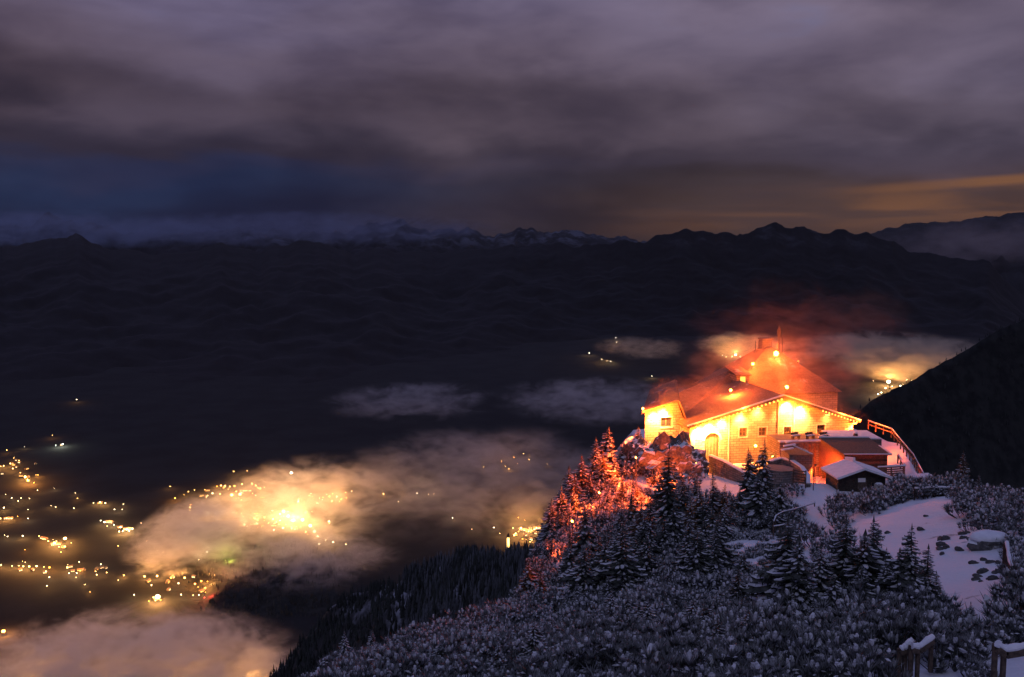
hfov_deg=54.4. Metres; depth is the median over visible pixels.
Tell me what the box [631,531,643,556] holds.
spruce tree
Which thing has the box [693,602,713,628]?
spruce tree
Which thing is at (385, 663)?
pine shrub
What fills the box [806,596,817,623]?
spruce tree
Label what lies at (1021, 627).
pine shrub
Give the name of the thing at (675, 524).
spruce tree
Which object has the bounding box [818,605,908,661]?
pine shrub
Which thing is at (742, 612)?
pine shrub
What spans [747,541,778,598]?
spruce tree
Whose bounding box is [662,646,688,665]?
pine shrub
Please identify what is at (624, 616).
pine shrub
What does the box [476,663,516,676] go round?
pine shrub
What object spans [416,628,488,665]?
pine shrub
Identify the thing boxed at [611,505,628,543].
spruce tree
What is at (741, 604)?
pine shrub
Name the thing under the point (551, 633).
pine shrub
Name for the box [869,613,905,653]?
pine shrub
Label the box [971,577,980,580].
stone
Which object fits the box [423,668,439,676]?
pine shrub
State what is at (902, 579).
spruce tree
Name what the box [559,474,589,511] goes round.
larch tree
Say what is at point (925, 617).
pine shrub
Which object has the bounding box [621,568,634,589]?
spruce tree
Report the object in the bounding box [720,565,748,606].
spruce tree
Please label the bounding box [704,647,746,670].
pine shrub
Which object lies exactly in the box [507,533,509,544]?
bell tower
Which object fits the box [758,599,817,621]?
pine shrub
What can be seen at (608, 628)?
pine shrub
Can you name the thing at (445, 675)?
pine shrub
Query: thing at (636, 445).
crag
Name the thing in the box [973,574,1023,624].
pine shrub
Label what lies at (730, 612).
pine shrub
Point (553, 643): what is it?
pine shrub
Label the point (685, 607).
spruce tree
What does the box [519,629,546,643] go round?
pine shrub
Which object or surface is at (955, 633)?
pine shrub
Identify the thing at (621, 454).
spruce tree
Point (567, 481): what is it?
spruce tree
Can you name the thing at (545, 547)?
spruce tree
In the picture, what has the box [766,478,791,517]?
spruce tree
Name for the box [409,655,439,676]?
pine shrub
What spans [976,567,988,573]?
stone
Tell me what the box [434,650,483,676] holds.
pine shrub
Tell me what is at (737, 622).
pine shrub
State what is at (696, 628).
pine shrub
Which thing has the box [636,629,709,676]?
pine shrub
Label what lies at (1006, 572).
pine shrub
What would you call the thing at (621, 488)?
larch tree
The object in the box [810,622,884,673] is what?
pine shrub
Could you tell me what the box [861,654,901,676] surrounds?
pine shrub
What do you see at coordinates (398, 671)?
pine shrub
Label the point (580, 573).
spruce tree
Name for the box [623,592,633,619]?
spruce tree
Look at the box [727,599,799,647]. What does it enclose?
pine shrub
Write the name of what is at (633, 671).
pine shrub
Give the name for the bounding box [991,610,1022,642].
pine shrub
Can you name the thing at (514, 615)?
pine thicket
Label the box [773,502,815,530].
curved railing
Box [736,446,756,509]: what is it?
spruce tree
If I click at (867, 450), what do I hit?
lean to shed
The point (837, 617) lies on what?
pine shrub
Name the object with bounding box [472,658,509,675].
pine shrub
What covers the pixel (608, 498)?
spruce tree
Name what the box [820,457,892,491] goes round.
wooden hut
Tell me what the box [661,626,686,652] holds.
pine shrub
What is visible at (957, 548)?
stone
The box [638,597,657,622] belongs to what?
spruce tree
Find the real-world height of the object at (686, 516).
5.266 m
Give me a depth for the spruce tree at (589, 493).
128.48 m
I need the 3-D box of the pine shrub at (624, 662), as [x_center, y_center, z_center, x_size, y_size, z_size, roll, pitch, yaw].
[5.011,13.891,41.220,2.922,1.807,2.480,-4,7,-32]
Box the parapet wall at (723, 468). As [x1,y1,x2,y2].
[709,454,747,482]
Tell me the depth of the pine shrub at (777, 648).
39.24 m
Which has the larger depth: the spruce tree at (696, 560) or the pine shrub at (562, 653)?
the spruce tree at (696, 560)
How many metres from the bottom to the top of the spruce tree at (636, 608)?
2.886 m
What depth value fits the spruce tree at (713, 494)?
112.22 m
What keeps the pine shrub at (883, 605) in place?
on the ridge terrain at (954, 569)
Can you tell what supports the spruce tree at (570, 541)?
on the ridge terrain at (954, 569)
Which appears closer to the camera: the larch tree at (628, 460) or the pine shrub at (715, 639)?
the pine shrub at (715, 639)
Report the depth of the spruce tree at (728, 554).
86.47 m
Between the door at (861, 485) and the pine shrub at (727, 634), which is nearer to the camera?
the pine shrub at (727, 634)
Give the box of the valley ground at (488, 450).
[0,334,983,676]
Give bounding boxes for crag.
[617,434,651,470]
[636,430,694,475]
[674,449,709,478]
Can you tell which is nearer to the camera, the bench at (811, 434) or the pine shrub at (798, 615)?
the pine shrub at (798, 615)
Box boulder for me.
[966,529,1009,550]
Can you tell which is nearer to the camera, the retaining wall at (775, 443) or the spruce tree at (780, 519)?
the spruce tree at (780, 519)
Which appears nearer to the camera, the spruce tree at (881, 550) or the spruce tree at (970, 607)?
the spruce tree at (970, 607)
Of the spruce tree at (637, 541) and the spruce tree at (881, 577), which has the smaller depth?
the spruce tree at (881, 577)
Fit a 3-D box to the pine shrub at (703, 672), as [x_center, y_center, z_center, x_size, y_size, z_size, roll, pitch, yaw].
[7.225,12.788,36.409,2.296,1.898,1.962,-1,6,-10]
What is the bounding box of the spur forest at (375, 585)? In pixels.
[269,539,537,676]
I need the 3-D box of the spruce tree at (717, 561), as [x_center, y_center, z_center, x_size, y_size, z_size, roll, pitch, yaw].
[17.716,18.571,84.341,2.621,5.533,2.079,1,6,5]
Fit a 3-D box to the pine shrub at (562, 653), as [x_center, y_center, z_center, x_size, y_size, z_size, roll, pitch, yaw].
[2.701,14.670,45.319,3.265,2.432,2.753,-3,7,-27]
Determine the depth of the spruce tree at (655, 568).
88.42 m
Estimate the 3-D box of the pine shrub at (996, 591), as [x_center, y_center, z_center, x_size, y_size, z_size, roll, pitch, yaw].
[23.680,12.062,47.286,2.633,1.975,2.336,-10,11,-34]
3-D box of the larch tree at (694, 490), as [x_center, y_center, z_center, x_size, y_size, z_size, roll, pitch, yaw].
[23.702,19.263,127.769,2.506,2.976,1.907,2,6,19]
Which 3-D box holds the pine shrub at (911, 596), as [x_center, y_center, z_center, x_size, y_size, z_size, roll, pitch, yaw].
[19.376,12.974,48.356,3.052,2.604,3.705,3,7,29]
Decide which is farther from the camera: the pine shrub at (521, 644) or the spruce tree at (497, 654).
the pine shrub at (521, 644)
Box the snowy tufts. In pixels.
[695,527,793,575]
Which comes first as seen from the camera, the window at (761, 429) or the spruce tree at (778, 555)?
the spruce tree at (778, 555)
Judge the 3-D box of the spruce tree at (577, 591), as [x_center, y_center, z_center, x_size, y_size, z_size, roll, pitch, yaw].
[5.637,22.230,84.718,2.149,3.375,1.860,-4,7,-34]
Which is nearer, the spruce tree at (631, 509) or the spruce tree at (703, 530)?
the spruce tree at (703, 530)
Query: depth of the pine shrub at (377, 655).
56.35 m
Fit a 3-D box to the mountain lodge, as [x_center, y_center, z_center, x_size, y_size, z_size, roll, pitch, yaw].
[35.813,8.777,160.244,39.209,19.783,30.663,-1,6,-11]
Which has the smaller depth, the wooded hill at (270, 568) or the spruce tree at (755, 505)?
the spruce tree at (755, 505)
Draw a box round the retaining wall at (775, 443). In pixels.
[766,433,825,478]
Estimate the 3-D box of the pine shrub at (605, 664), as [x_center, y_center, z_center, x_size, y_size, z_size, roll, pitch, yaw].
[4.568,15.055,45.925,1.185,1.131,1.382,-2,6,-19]
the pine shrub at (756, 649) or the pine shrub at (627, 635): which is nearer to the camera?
the pine shrub at (756, 649)
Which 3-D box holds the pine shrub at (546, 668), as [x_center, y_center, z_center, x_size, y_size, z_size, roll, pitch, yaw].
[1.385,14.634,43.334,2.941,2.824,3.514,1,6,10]
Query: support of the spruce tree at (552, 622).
on the ridge terrain at (954, 569)
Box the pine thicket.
[298,456,1023,676]
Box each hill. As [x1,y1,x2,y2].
[176,546,386,616]
[853,319,1023,490]
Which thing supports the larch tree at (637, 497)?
on the ridge terrain at (954, 569)
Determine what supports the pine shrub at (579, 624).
on the ridge terrain at (954, 569)
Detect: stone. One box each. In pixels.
[936,541,947,545]
[940,536,949,540]
[954,546,963,550]
[968,560,978,563]
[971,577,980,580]
[972,573,982,576]
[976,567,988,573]
[985,560,994,563]
[987,575,998,580]
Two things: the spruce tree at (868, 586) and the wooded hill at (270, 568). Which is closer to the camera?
the spruce tree at (868, 586)
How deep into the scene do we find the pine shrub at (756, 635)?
39.93 m
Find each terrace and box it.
[708,463,821,482]
[765,464,793,489]
[821,430,881,445]
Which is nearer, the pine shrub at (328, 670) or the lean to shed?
the pine shrub at (328, 670)
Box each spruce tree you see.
[337,630,350,654]
[366,629,375,648]
[372,641,379,662]
[431,641,446,658]
[486,638,506,674]
[513,619,547,664]
[529,498,558,555]
[537,540,550,565]
[539,486,570,539]
[547,616,559,631]
[550,545,576,593]
[552,512,565,542]
[553,467,586,508]
[557,547,597,600]
[558,594,568,612]
[562,508,597,564]
[562,526,574,562]
[568,490,582,522]
[571,584,585,604]
[580,538,593,570]
[581,486,595,504]
[582,427,619,476]
[583,438,608,485]
[590,538,604,571]
[590,540,609,589]
[595,527,650,597]
[595,531,610,558]
[599,577,615,597]
[600,589,618,618]
[601,487,613,507]
[601,526,618,582]
[605,528,611,560]
[609,459,621,479]
[610,515,617,534]
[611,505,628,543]
[615,444,623,463]
[615,607,623,631]
[618,524,638,559]
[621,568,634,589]
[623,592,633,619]
[624,489,639,525]
[625,599,642,624]
[631,497,662,555]
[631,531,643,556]
[634,511,653,548]
[636,534,658,583]
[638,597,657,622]
[643,443,682,526]
[651,554,661,582]
[655,515,672,556]
[665,499,687,544]
[672,516,704,566]
[673,473,695,519]
[678,529,711,580]
[679,601,687,617]
[682,598,697,623]
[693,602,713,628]
[695,495,710,532]
[697,518,708,543]
[702,514,739,569]
[703,616,725,642]
[704,474,729,515]
[705,506,721,542]
[705,515,730,570]
[707,526,729,578]
[710,591,723,611]
[717,566,724,589]
[719,504,734,538]
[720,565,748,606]
[732,489,746,516]
[732,554,751,574]
[733,514,818,604]
[735,474,771,528]
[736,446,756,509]
[738,604,758,635]
[745,528,786,598]
[747,440,774,509]
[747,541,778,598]
[756,534,821,615]
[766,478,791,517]
[767,500,786,532]
[786,558,819,615]
[801,570,816,604]
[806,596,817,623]
[807,569,849,612]
[810,542,835,601]
[822,514,860,587]
[841,529,892,598]
[849,565,875,604]
[867,517,894,583]
[872,559,891,601]
[876,548,921,602]
[878,526,930,597]
[915,544,940,603]
[933,570,947,602]
[968,602,976,616]
[974,473,982,491]
[988,499,1004,529]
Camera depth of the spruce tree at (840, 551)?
55.42 m
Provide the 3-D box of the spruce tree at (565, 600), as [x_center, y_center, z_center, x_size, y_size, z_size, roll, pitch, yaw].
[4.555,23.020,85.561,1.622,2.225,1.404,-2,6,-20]
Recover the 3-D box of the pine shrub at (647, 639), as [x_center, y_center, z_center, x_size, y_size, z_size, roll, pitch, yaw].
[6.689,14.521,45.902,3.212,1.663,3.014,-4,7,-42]
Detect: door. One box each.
[705,433,717,461]
[857,480,866,491]
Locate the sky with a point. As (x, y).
(639, 120)
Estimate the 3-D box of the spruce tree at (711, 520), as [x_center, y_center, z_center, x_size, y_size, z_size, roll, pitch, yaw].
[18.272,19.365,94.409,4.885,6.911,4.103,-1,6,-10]
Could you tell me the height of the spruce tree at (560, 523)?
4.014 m
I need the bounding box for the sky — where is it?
[0,0,1023,241]
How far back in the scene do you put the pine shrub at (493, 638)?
53.13 m
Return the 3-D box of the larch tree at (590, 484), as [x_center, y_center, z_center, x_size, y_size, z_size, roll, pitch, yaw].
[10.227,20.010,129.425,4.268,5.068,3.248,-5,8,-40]
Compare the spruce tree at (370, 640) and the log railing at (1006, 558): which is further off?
the spruce tree at (370, 640)
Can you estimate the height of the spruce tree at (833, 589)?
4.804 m
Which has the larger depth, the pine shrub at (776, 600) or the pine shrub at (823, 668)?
the pine shrub at (776, 600)
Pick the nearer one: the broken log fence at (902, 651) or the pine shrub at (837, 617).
the broken log fence at (902, 651)
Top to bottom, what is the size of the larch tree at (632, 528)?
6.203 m
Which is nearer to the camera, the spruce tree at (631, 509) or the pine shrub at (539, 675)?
the pine shrub at (539, 675)
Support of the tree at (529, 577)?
on the ridge terrain at (954, 569)
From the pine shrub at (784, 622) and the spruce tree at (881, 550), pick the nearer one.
the pine shrub at (784, 622)
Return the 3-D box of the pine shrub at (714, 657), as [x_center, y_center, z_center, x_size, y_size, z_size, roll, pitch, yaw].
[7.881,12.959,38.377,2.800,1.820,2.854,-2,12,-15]
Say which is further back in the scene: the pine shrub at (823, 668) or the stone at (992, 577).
the stone at (992, 577)
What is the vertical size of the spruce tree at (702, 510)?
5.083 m
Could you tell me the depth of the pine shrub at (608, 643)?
44.91 m
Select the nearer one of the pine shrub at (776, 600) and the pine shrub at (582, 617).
the pine shrub at (776, 600)
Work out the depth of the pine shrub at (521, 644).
52.76 m
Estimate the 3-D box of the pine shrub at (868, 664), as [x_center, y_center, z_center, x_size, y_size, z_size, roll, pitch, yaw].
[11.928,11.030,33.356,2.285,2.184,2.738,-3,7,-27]
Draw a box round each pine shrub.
[298,660,349,676]
[316,654,374,676]
[326,659,348,671]
[336,648,395,675]
[337,658,397,676]
[347,645,398,664]
[373,639,434,664]
[383,640,442,670]
[386,648,446,676]
[394,665,402,676]
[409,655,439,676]
[411,669,431,676]
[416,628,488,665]
[418,671,455,676]
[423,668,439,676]
[427,638,476,666]
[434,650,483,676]
[441,652,474,673]
[467,636,495,661]
[469,650,492,671]
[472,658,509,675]
[474,626,521,659]
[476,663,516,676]
[478,631,526,669]
[478,632,518,665]
[478,655,514,676]
[504,653,540,676]
[509,637,577,676]
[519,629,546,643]
[520,635,553,651]
[527,660,585,676]
[527,671,571,676]
[542,631,595,653]
[543,641,604,673]
[545,620,577,640]
[545,631,576,649]
[550,615,599,641]
[555,609,610,636]
[557,629,634,676]
[573,668,588,676]
[582,627,602,644]
[585,614,623,632]
[588,666,641,676]
[589,624,620,637]
[593,626,646,669]
[600,657,617,671]
[601,650,660,676]
[608,611,646,633]
[612,633,663,666]
[615,664,667,676]
[625,620,665,643]
[628,613,657,627]
[629,632,680,660]
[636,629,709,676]
[637,604,701,640]
[658,636,693,657]
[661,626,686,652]
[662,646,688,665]
[666,632,706,653]
[668,659,680,675]
[670,672,690,676]
[674,650,708,676]
[676,633,737,674]
[679,620,711,647]
[681,627,712,649]
[685,616,736,643]
[687,612,740,634]
[687,658,728,676]
[690,649,739,675]
[693,635,723,653]
[694,599,733,617]
[696,594,780,628]
[698,604,751,629]
[700,632,740,658]
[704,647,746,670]
[704,658,773,676]
[705,634,780,676]
[711,628,746,643]
[712,597,794,627]
[722,611,766,639]
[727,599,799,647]
[730,594,762,609]
[735,625,785,655]
[739,611,796,657]
[743,616,821,667]
[743,655,805,676]
[744,631,799,672]
[749,584,800,615]
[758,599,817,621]
[760,616,795,631]
[777,627,865,676]
[780,626,847,674]
[787,594,866,628]
[793,619,818,643]
[798,604,879,651]
[800,602,850,631]
[808,645,862,676]
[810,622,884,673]
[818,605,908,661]
[819,581,868,602]
[831,635,913,676]
[836,610,867,624]
[839,574,883,608]
[840,590,901,625]
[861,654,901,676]
[864,595,898,623]
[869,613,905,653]
[873,599,958,657]
[877,643,914,661]
[879,582,930,612]
[909,605,950,624]
[912,617,990,673]
[917,620,978,663]
[918,590,966,618]
[921,603,988,640]
[933,604,973,628]
[941,614,1013,660]
[955,654,998,676]
[972,611,1023,643]
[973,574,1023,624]
[984,575,1023,609]
[987,615,1023,643]
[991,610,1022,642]
[997,559,1023,586]
[999,567,1023,600]
[1000,558,1023,569]
[1014,622,1023,640]
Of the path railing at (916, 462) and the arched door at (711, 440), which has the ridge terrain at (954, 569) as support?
the path railing at (916, 462)
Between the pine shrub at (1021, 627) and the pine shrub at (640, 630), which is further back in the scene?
the pine shrub at (640, 630)
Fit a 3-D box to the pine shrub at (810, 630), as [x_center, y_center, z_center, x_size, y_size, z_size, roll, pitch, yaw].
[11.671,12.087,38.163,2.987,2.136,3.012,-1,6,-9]
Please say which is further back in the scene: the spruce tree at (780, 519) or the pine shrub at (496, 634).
the spruce tree at (780, 519)
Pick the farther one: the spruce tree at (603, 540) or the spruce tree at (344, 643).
the spruce tree at (603, 540)
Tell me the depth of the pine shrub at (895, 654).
38.67 m
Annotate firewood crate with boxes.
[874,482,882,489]
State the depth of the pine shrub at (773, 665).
34.84 m
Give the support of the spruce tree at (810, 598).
on the ridge terrain at (954, 569)
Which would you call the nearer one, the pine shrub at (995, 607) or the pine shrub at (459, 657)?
the pine shrub at (995, 607)
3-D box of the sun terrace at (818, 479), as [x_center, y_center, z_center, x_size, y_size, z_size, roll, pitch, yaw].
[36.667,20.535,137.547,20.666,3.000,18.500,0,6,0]
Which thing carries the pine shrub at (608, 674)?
on the ridge terrain at (954, 569)
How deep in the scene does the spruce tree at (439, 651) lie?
54.81 m
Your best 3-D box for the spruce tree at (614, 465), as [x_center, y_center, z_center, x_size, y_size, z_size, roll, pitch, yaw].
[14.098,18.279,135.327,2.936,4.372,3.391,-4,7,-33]
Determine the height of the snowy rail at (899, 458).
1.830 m
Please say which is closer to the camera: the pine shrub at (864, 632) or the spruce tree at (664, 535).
the pine shrub at (864, 632)
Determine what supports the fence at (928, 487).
on the ridge terrain at (954, 569)
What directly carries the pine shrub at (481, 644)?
on the ridge terrain at (954, 569)
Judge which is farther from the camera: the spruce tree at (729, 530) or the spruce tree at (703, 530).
the spruce tree at (729, 530)
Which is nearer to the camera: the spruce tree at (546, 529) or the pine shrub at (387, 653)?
the pine shrub at (387, 653)
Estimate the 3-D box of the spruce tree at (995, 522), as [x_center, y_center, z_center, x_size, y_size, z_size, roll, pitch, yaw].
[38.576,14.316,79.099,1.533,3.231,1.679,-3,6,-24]
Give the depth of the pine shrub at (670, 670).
40.06 m
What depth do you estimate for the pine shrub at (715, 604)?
54.62 m
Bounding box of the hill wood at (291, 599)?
[175,543,379,624]
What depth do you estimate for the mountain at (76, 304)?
14546.98 m
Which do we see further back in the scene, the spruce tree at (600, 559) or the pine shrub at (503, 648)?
the spruce tree at (600, 559)
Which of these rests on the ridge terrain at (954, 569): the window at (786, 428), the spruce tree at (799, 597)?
the spruce tree at (799, 597)
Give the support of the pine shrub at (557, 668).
on the ridge terrain at (954, 569)
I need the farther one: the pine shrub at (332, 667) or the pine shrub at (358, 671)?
the pine shrub at (332, 667)
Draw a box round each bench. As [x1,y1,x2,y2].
[791,432,800,439]
[805,432,814,438]
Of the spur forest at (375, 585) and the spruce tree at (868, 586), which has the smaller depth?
the spruce tree at (868, 586)
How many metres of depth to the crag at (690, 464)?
135.77 m
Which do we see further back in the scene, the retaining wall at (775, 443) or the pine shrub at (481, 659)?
the retaining wall at (775, 443)
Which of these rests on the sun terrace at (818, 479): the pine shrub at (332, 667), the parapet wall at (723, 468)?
the parapet wall at (723, 468)
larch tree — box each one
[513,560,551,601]
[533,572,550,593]
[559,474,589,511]
[561,455,596,495]
[585,474,597,500]
[592,451,617,491]
[612,481,627,502]
[622,449,632,472]
[626,500,644,543]
[629,485,641,505]
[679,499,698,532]
[691,478,700,495]
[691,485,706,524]
[713,485,734,523]
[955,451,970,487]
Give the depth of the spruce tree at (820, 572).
55.26 m
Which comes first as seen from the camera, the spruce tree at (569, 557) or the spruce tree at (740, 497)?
the spruce tree at (569, 557)
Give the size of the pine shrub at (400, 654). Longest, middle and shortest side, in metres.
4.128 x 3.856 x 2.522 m
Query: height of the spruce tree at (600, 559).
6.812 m
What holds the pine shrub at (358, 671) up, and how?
on the ridge terrain at (954, 569)
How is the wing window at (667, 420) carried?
in the mountain lodge
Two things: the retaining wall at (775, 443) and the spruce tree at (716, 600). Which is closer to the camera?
the spruce tree at (716, 600)
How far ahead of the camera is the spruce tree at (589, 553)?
93.24 m
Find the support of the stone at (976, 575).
on the ridge terrain at (954, 569)
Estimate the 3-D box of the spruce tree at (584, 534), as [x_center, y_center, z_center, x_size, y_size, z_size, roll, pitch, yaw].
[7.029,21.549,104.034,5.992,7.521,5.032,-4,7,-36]
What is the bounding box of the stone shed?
[780,440,813,481]
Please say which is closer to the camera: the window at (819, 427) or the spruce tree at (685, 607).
the spruce tree at (685, 607)
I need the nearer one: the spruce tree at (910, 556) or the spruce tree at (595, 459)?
the spruce tree at (910, 556)
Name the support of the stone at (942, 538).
on the ridge terrain at (954, 569)
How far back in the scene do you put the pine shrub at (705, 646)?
39.68 m
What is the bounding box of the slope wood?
[855,317,1023,493]
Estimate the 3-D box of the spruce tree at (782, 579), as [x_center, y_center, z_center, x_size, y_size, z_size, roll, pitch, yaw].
[15.248,13.980,53.807,4.833,6.675,5.515,2,6,16]
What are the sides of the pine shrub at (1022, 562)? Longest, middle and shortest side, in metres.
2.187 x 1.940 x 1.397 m
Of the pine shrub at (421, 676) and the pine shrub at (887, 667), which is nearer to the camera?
the pine shrub at (887, 667)
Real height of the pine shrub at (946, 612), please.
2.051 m
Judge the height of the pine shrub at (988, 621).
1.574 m
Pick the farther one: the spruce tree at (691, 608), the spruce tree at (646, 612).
the spruce tree at (646, 612)
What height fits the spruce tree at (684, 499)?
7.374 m
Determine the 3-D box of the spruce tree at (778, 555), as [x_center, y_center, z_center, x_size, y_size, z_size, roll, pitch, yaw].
[15.574,13.904,57.160,5.998,8.624,7.141,3,7,29]
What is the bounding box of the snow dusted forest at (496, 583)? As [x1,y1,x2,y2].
[402,540,536,630]
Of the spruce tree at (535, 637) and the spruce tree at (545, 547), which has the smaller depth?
the spruce tree at (535, 637)
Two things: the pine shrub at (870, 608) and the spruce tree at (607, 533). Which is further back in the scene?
the spruce tree at (607, 533)
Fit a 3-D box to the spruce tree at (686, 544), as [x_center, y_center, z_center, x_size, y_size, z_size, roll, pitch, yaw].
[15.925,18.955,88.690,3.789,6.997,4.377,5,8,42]
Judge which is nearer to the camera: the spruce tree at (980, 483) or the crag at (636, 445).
the spruce tree at (980, 483)
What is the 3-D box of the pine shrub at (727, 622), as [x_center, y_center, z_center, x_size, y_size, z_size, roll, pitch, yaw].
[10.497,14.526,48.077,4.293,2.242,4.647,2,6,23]
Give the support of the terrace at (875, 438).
on the ridge terrain at (954, 569)
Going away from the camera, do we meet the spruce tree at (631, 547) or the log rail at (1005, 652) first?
the log rail at (1005, 652)
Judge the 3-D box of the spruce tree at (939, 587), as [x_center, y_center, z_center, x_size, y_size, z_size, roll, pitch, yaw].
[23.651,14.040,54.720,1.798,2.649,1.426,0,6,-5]
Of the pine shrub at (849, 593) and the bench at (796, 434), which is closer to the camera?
the pine shrub at (849, 593)
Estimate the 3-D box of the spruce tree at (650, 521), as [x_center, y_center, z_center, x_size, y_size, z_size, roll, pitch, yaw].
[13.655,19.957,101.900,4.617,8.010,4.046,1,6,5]
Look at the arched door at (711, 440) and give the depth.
145.50 m
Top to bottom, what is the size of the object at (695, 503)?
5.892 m
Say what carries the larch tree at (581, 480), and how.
on the ridge terrain at (954, 569)
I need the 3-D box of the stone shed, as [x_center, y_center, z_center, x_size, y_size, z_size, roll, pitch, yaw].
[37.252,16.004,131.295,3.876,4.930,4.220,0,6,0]
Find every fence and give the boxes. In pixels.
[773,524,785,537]
[792,469,806,487]
[877,464,905,475]
[896,637,914,676]
[913,486,949,499]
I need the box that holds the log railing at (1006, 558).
[1002,540,1012,577]
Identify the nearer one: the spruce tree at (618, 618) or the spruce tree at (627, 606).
the spruce tree at (618, 618)
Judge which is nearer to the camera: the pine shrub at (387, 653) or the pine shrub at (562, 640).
the pine shrub at (562, 640)
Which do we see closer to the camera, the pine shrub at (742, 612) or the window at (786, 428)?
the pine shrub at (742, 612)
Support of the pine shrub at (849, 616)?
on the ridge terrain at (954, 569)
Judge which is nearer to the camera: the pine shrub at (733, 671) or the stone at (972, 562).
the pine shrub at (733, 671)
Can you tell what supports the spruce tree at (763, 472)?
on the ridge terrain at (954, 569)
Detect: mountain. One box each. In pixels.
[0,212,646,255]
[0,222,1023,383]
[871,212,1023,295]
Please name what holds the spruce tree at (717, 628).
on the ridge terrain at (954, 569)
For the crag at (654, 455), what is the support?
on the ridge terrain at (954, 569)
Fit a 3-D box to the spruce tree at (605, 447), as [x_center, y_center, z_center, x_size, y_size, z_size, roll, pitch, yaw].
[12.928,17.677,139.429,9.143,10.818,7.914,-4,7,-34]
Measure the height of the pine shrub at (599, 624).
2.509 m
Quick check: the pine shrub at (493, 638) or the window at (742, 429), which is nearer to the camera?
the pine shrub at (493, 638)
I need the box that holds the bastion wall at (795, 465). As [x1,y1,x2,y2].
[768,457,810,486]
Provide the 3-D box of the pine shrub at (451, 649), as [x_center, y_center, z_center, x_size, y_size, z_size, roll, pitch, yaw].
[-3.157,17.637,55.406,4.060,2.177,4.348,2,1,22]
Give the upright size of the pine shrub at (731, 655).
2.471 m
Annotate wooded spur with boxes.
[271,556,501,676]
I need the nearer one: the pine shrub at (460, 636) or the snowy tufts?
the pine shrub at (460, 636)
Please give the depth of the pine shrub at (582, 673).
44.16 m
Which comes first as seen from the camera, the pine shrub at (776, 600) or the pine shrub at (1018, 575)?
the pine shrub at (1018, 575)
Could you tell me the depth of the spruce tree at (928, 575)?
52.82 m
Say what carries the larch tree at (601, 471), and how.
on the ridge terrain at (954, 569)
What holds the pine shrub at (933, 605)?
on the ridge terrain at (954, 569)
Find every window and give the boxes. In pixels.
[660,416,672,427]
[738,426,747,437]
[758,426,767,436]
[783,425,792,433]
[816,424,825,434]
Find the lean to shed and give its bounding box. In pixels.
[818,436,891,472]
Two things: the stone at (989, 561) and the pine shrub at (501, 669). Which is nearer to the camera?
the pine shrub at (501, 669)
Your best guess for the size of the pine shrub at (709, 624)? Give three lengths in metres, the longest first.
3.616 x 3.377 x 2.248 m
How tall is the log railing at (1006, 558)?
2.568 m
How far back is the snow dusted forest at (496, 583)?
629.75 m
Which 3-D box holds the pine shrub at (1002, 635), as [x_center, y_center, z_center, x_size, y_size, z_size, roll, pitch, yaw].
[17.133,11.273,36.867,2.796,1.789,2.481,1,11,35]
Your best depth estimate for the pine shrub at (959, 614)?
45.10 m
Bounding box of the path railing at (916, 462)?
[868,420,923,473]
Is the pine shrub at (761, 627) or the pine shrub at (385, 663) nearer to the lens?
the pine shrub at (761, 627)
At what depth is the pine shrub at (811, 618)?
40.30 m
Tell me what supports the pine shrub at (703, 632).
on the ridge terrain at (954, 569)
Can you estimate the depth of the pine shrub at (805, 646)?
36.31 m
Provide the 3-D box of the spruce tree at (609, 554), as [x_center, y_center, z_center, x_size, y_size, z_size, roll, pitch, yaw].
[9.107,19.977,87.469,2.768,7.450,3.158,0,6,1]
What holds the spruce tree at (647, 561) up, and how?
on the ridge terrain at (954, 569)
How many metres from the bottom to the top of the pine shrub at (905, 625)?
2.831 m
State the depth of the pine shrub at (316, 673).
53.14 m
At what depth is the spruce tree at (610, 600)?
71.04 m
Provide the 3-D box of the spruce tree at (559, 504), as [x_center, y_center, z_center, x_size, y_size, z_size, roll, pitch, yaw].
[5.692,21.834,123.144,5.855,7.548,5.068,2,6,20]
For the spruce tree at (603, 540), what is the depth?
98.30 m
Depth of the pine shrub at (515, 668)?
46.87 m
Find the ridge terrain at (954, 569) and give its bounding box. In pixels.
[460,429,1023,676]
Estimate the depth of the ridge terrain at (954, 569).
89.77 m
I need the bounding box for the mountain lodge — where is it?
[641,326,860,463]
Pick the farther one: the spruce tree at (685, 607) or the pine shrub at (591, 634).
the spruce tree at (685, 607)
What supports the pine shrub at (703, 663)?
on the ridge terrain at (954, 569)
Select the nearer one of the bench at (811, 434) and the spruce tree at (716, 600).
the spruce tree at (716, 600)
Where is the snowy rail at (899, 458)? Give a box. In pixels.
[897,453,904,471]
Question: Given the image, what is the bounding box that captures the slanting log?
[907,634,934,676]
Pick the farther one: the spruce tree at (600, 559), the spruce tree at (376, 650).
the spruce tree at (600, 559)
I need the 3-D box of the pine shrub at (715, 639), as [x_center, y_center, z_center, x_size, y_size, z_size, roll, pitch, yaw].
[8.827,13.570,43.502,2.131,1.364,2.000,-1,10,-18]
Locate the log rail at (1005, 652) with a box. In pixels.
[990,640,1023,676]

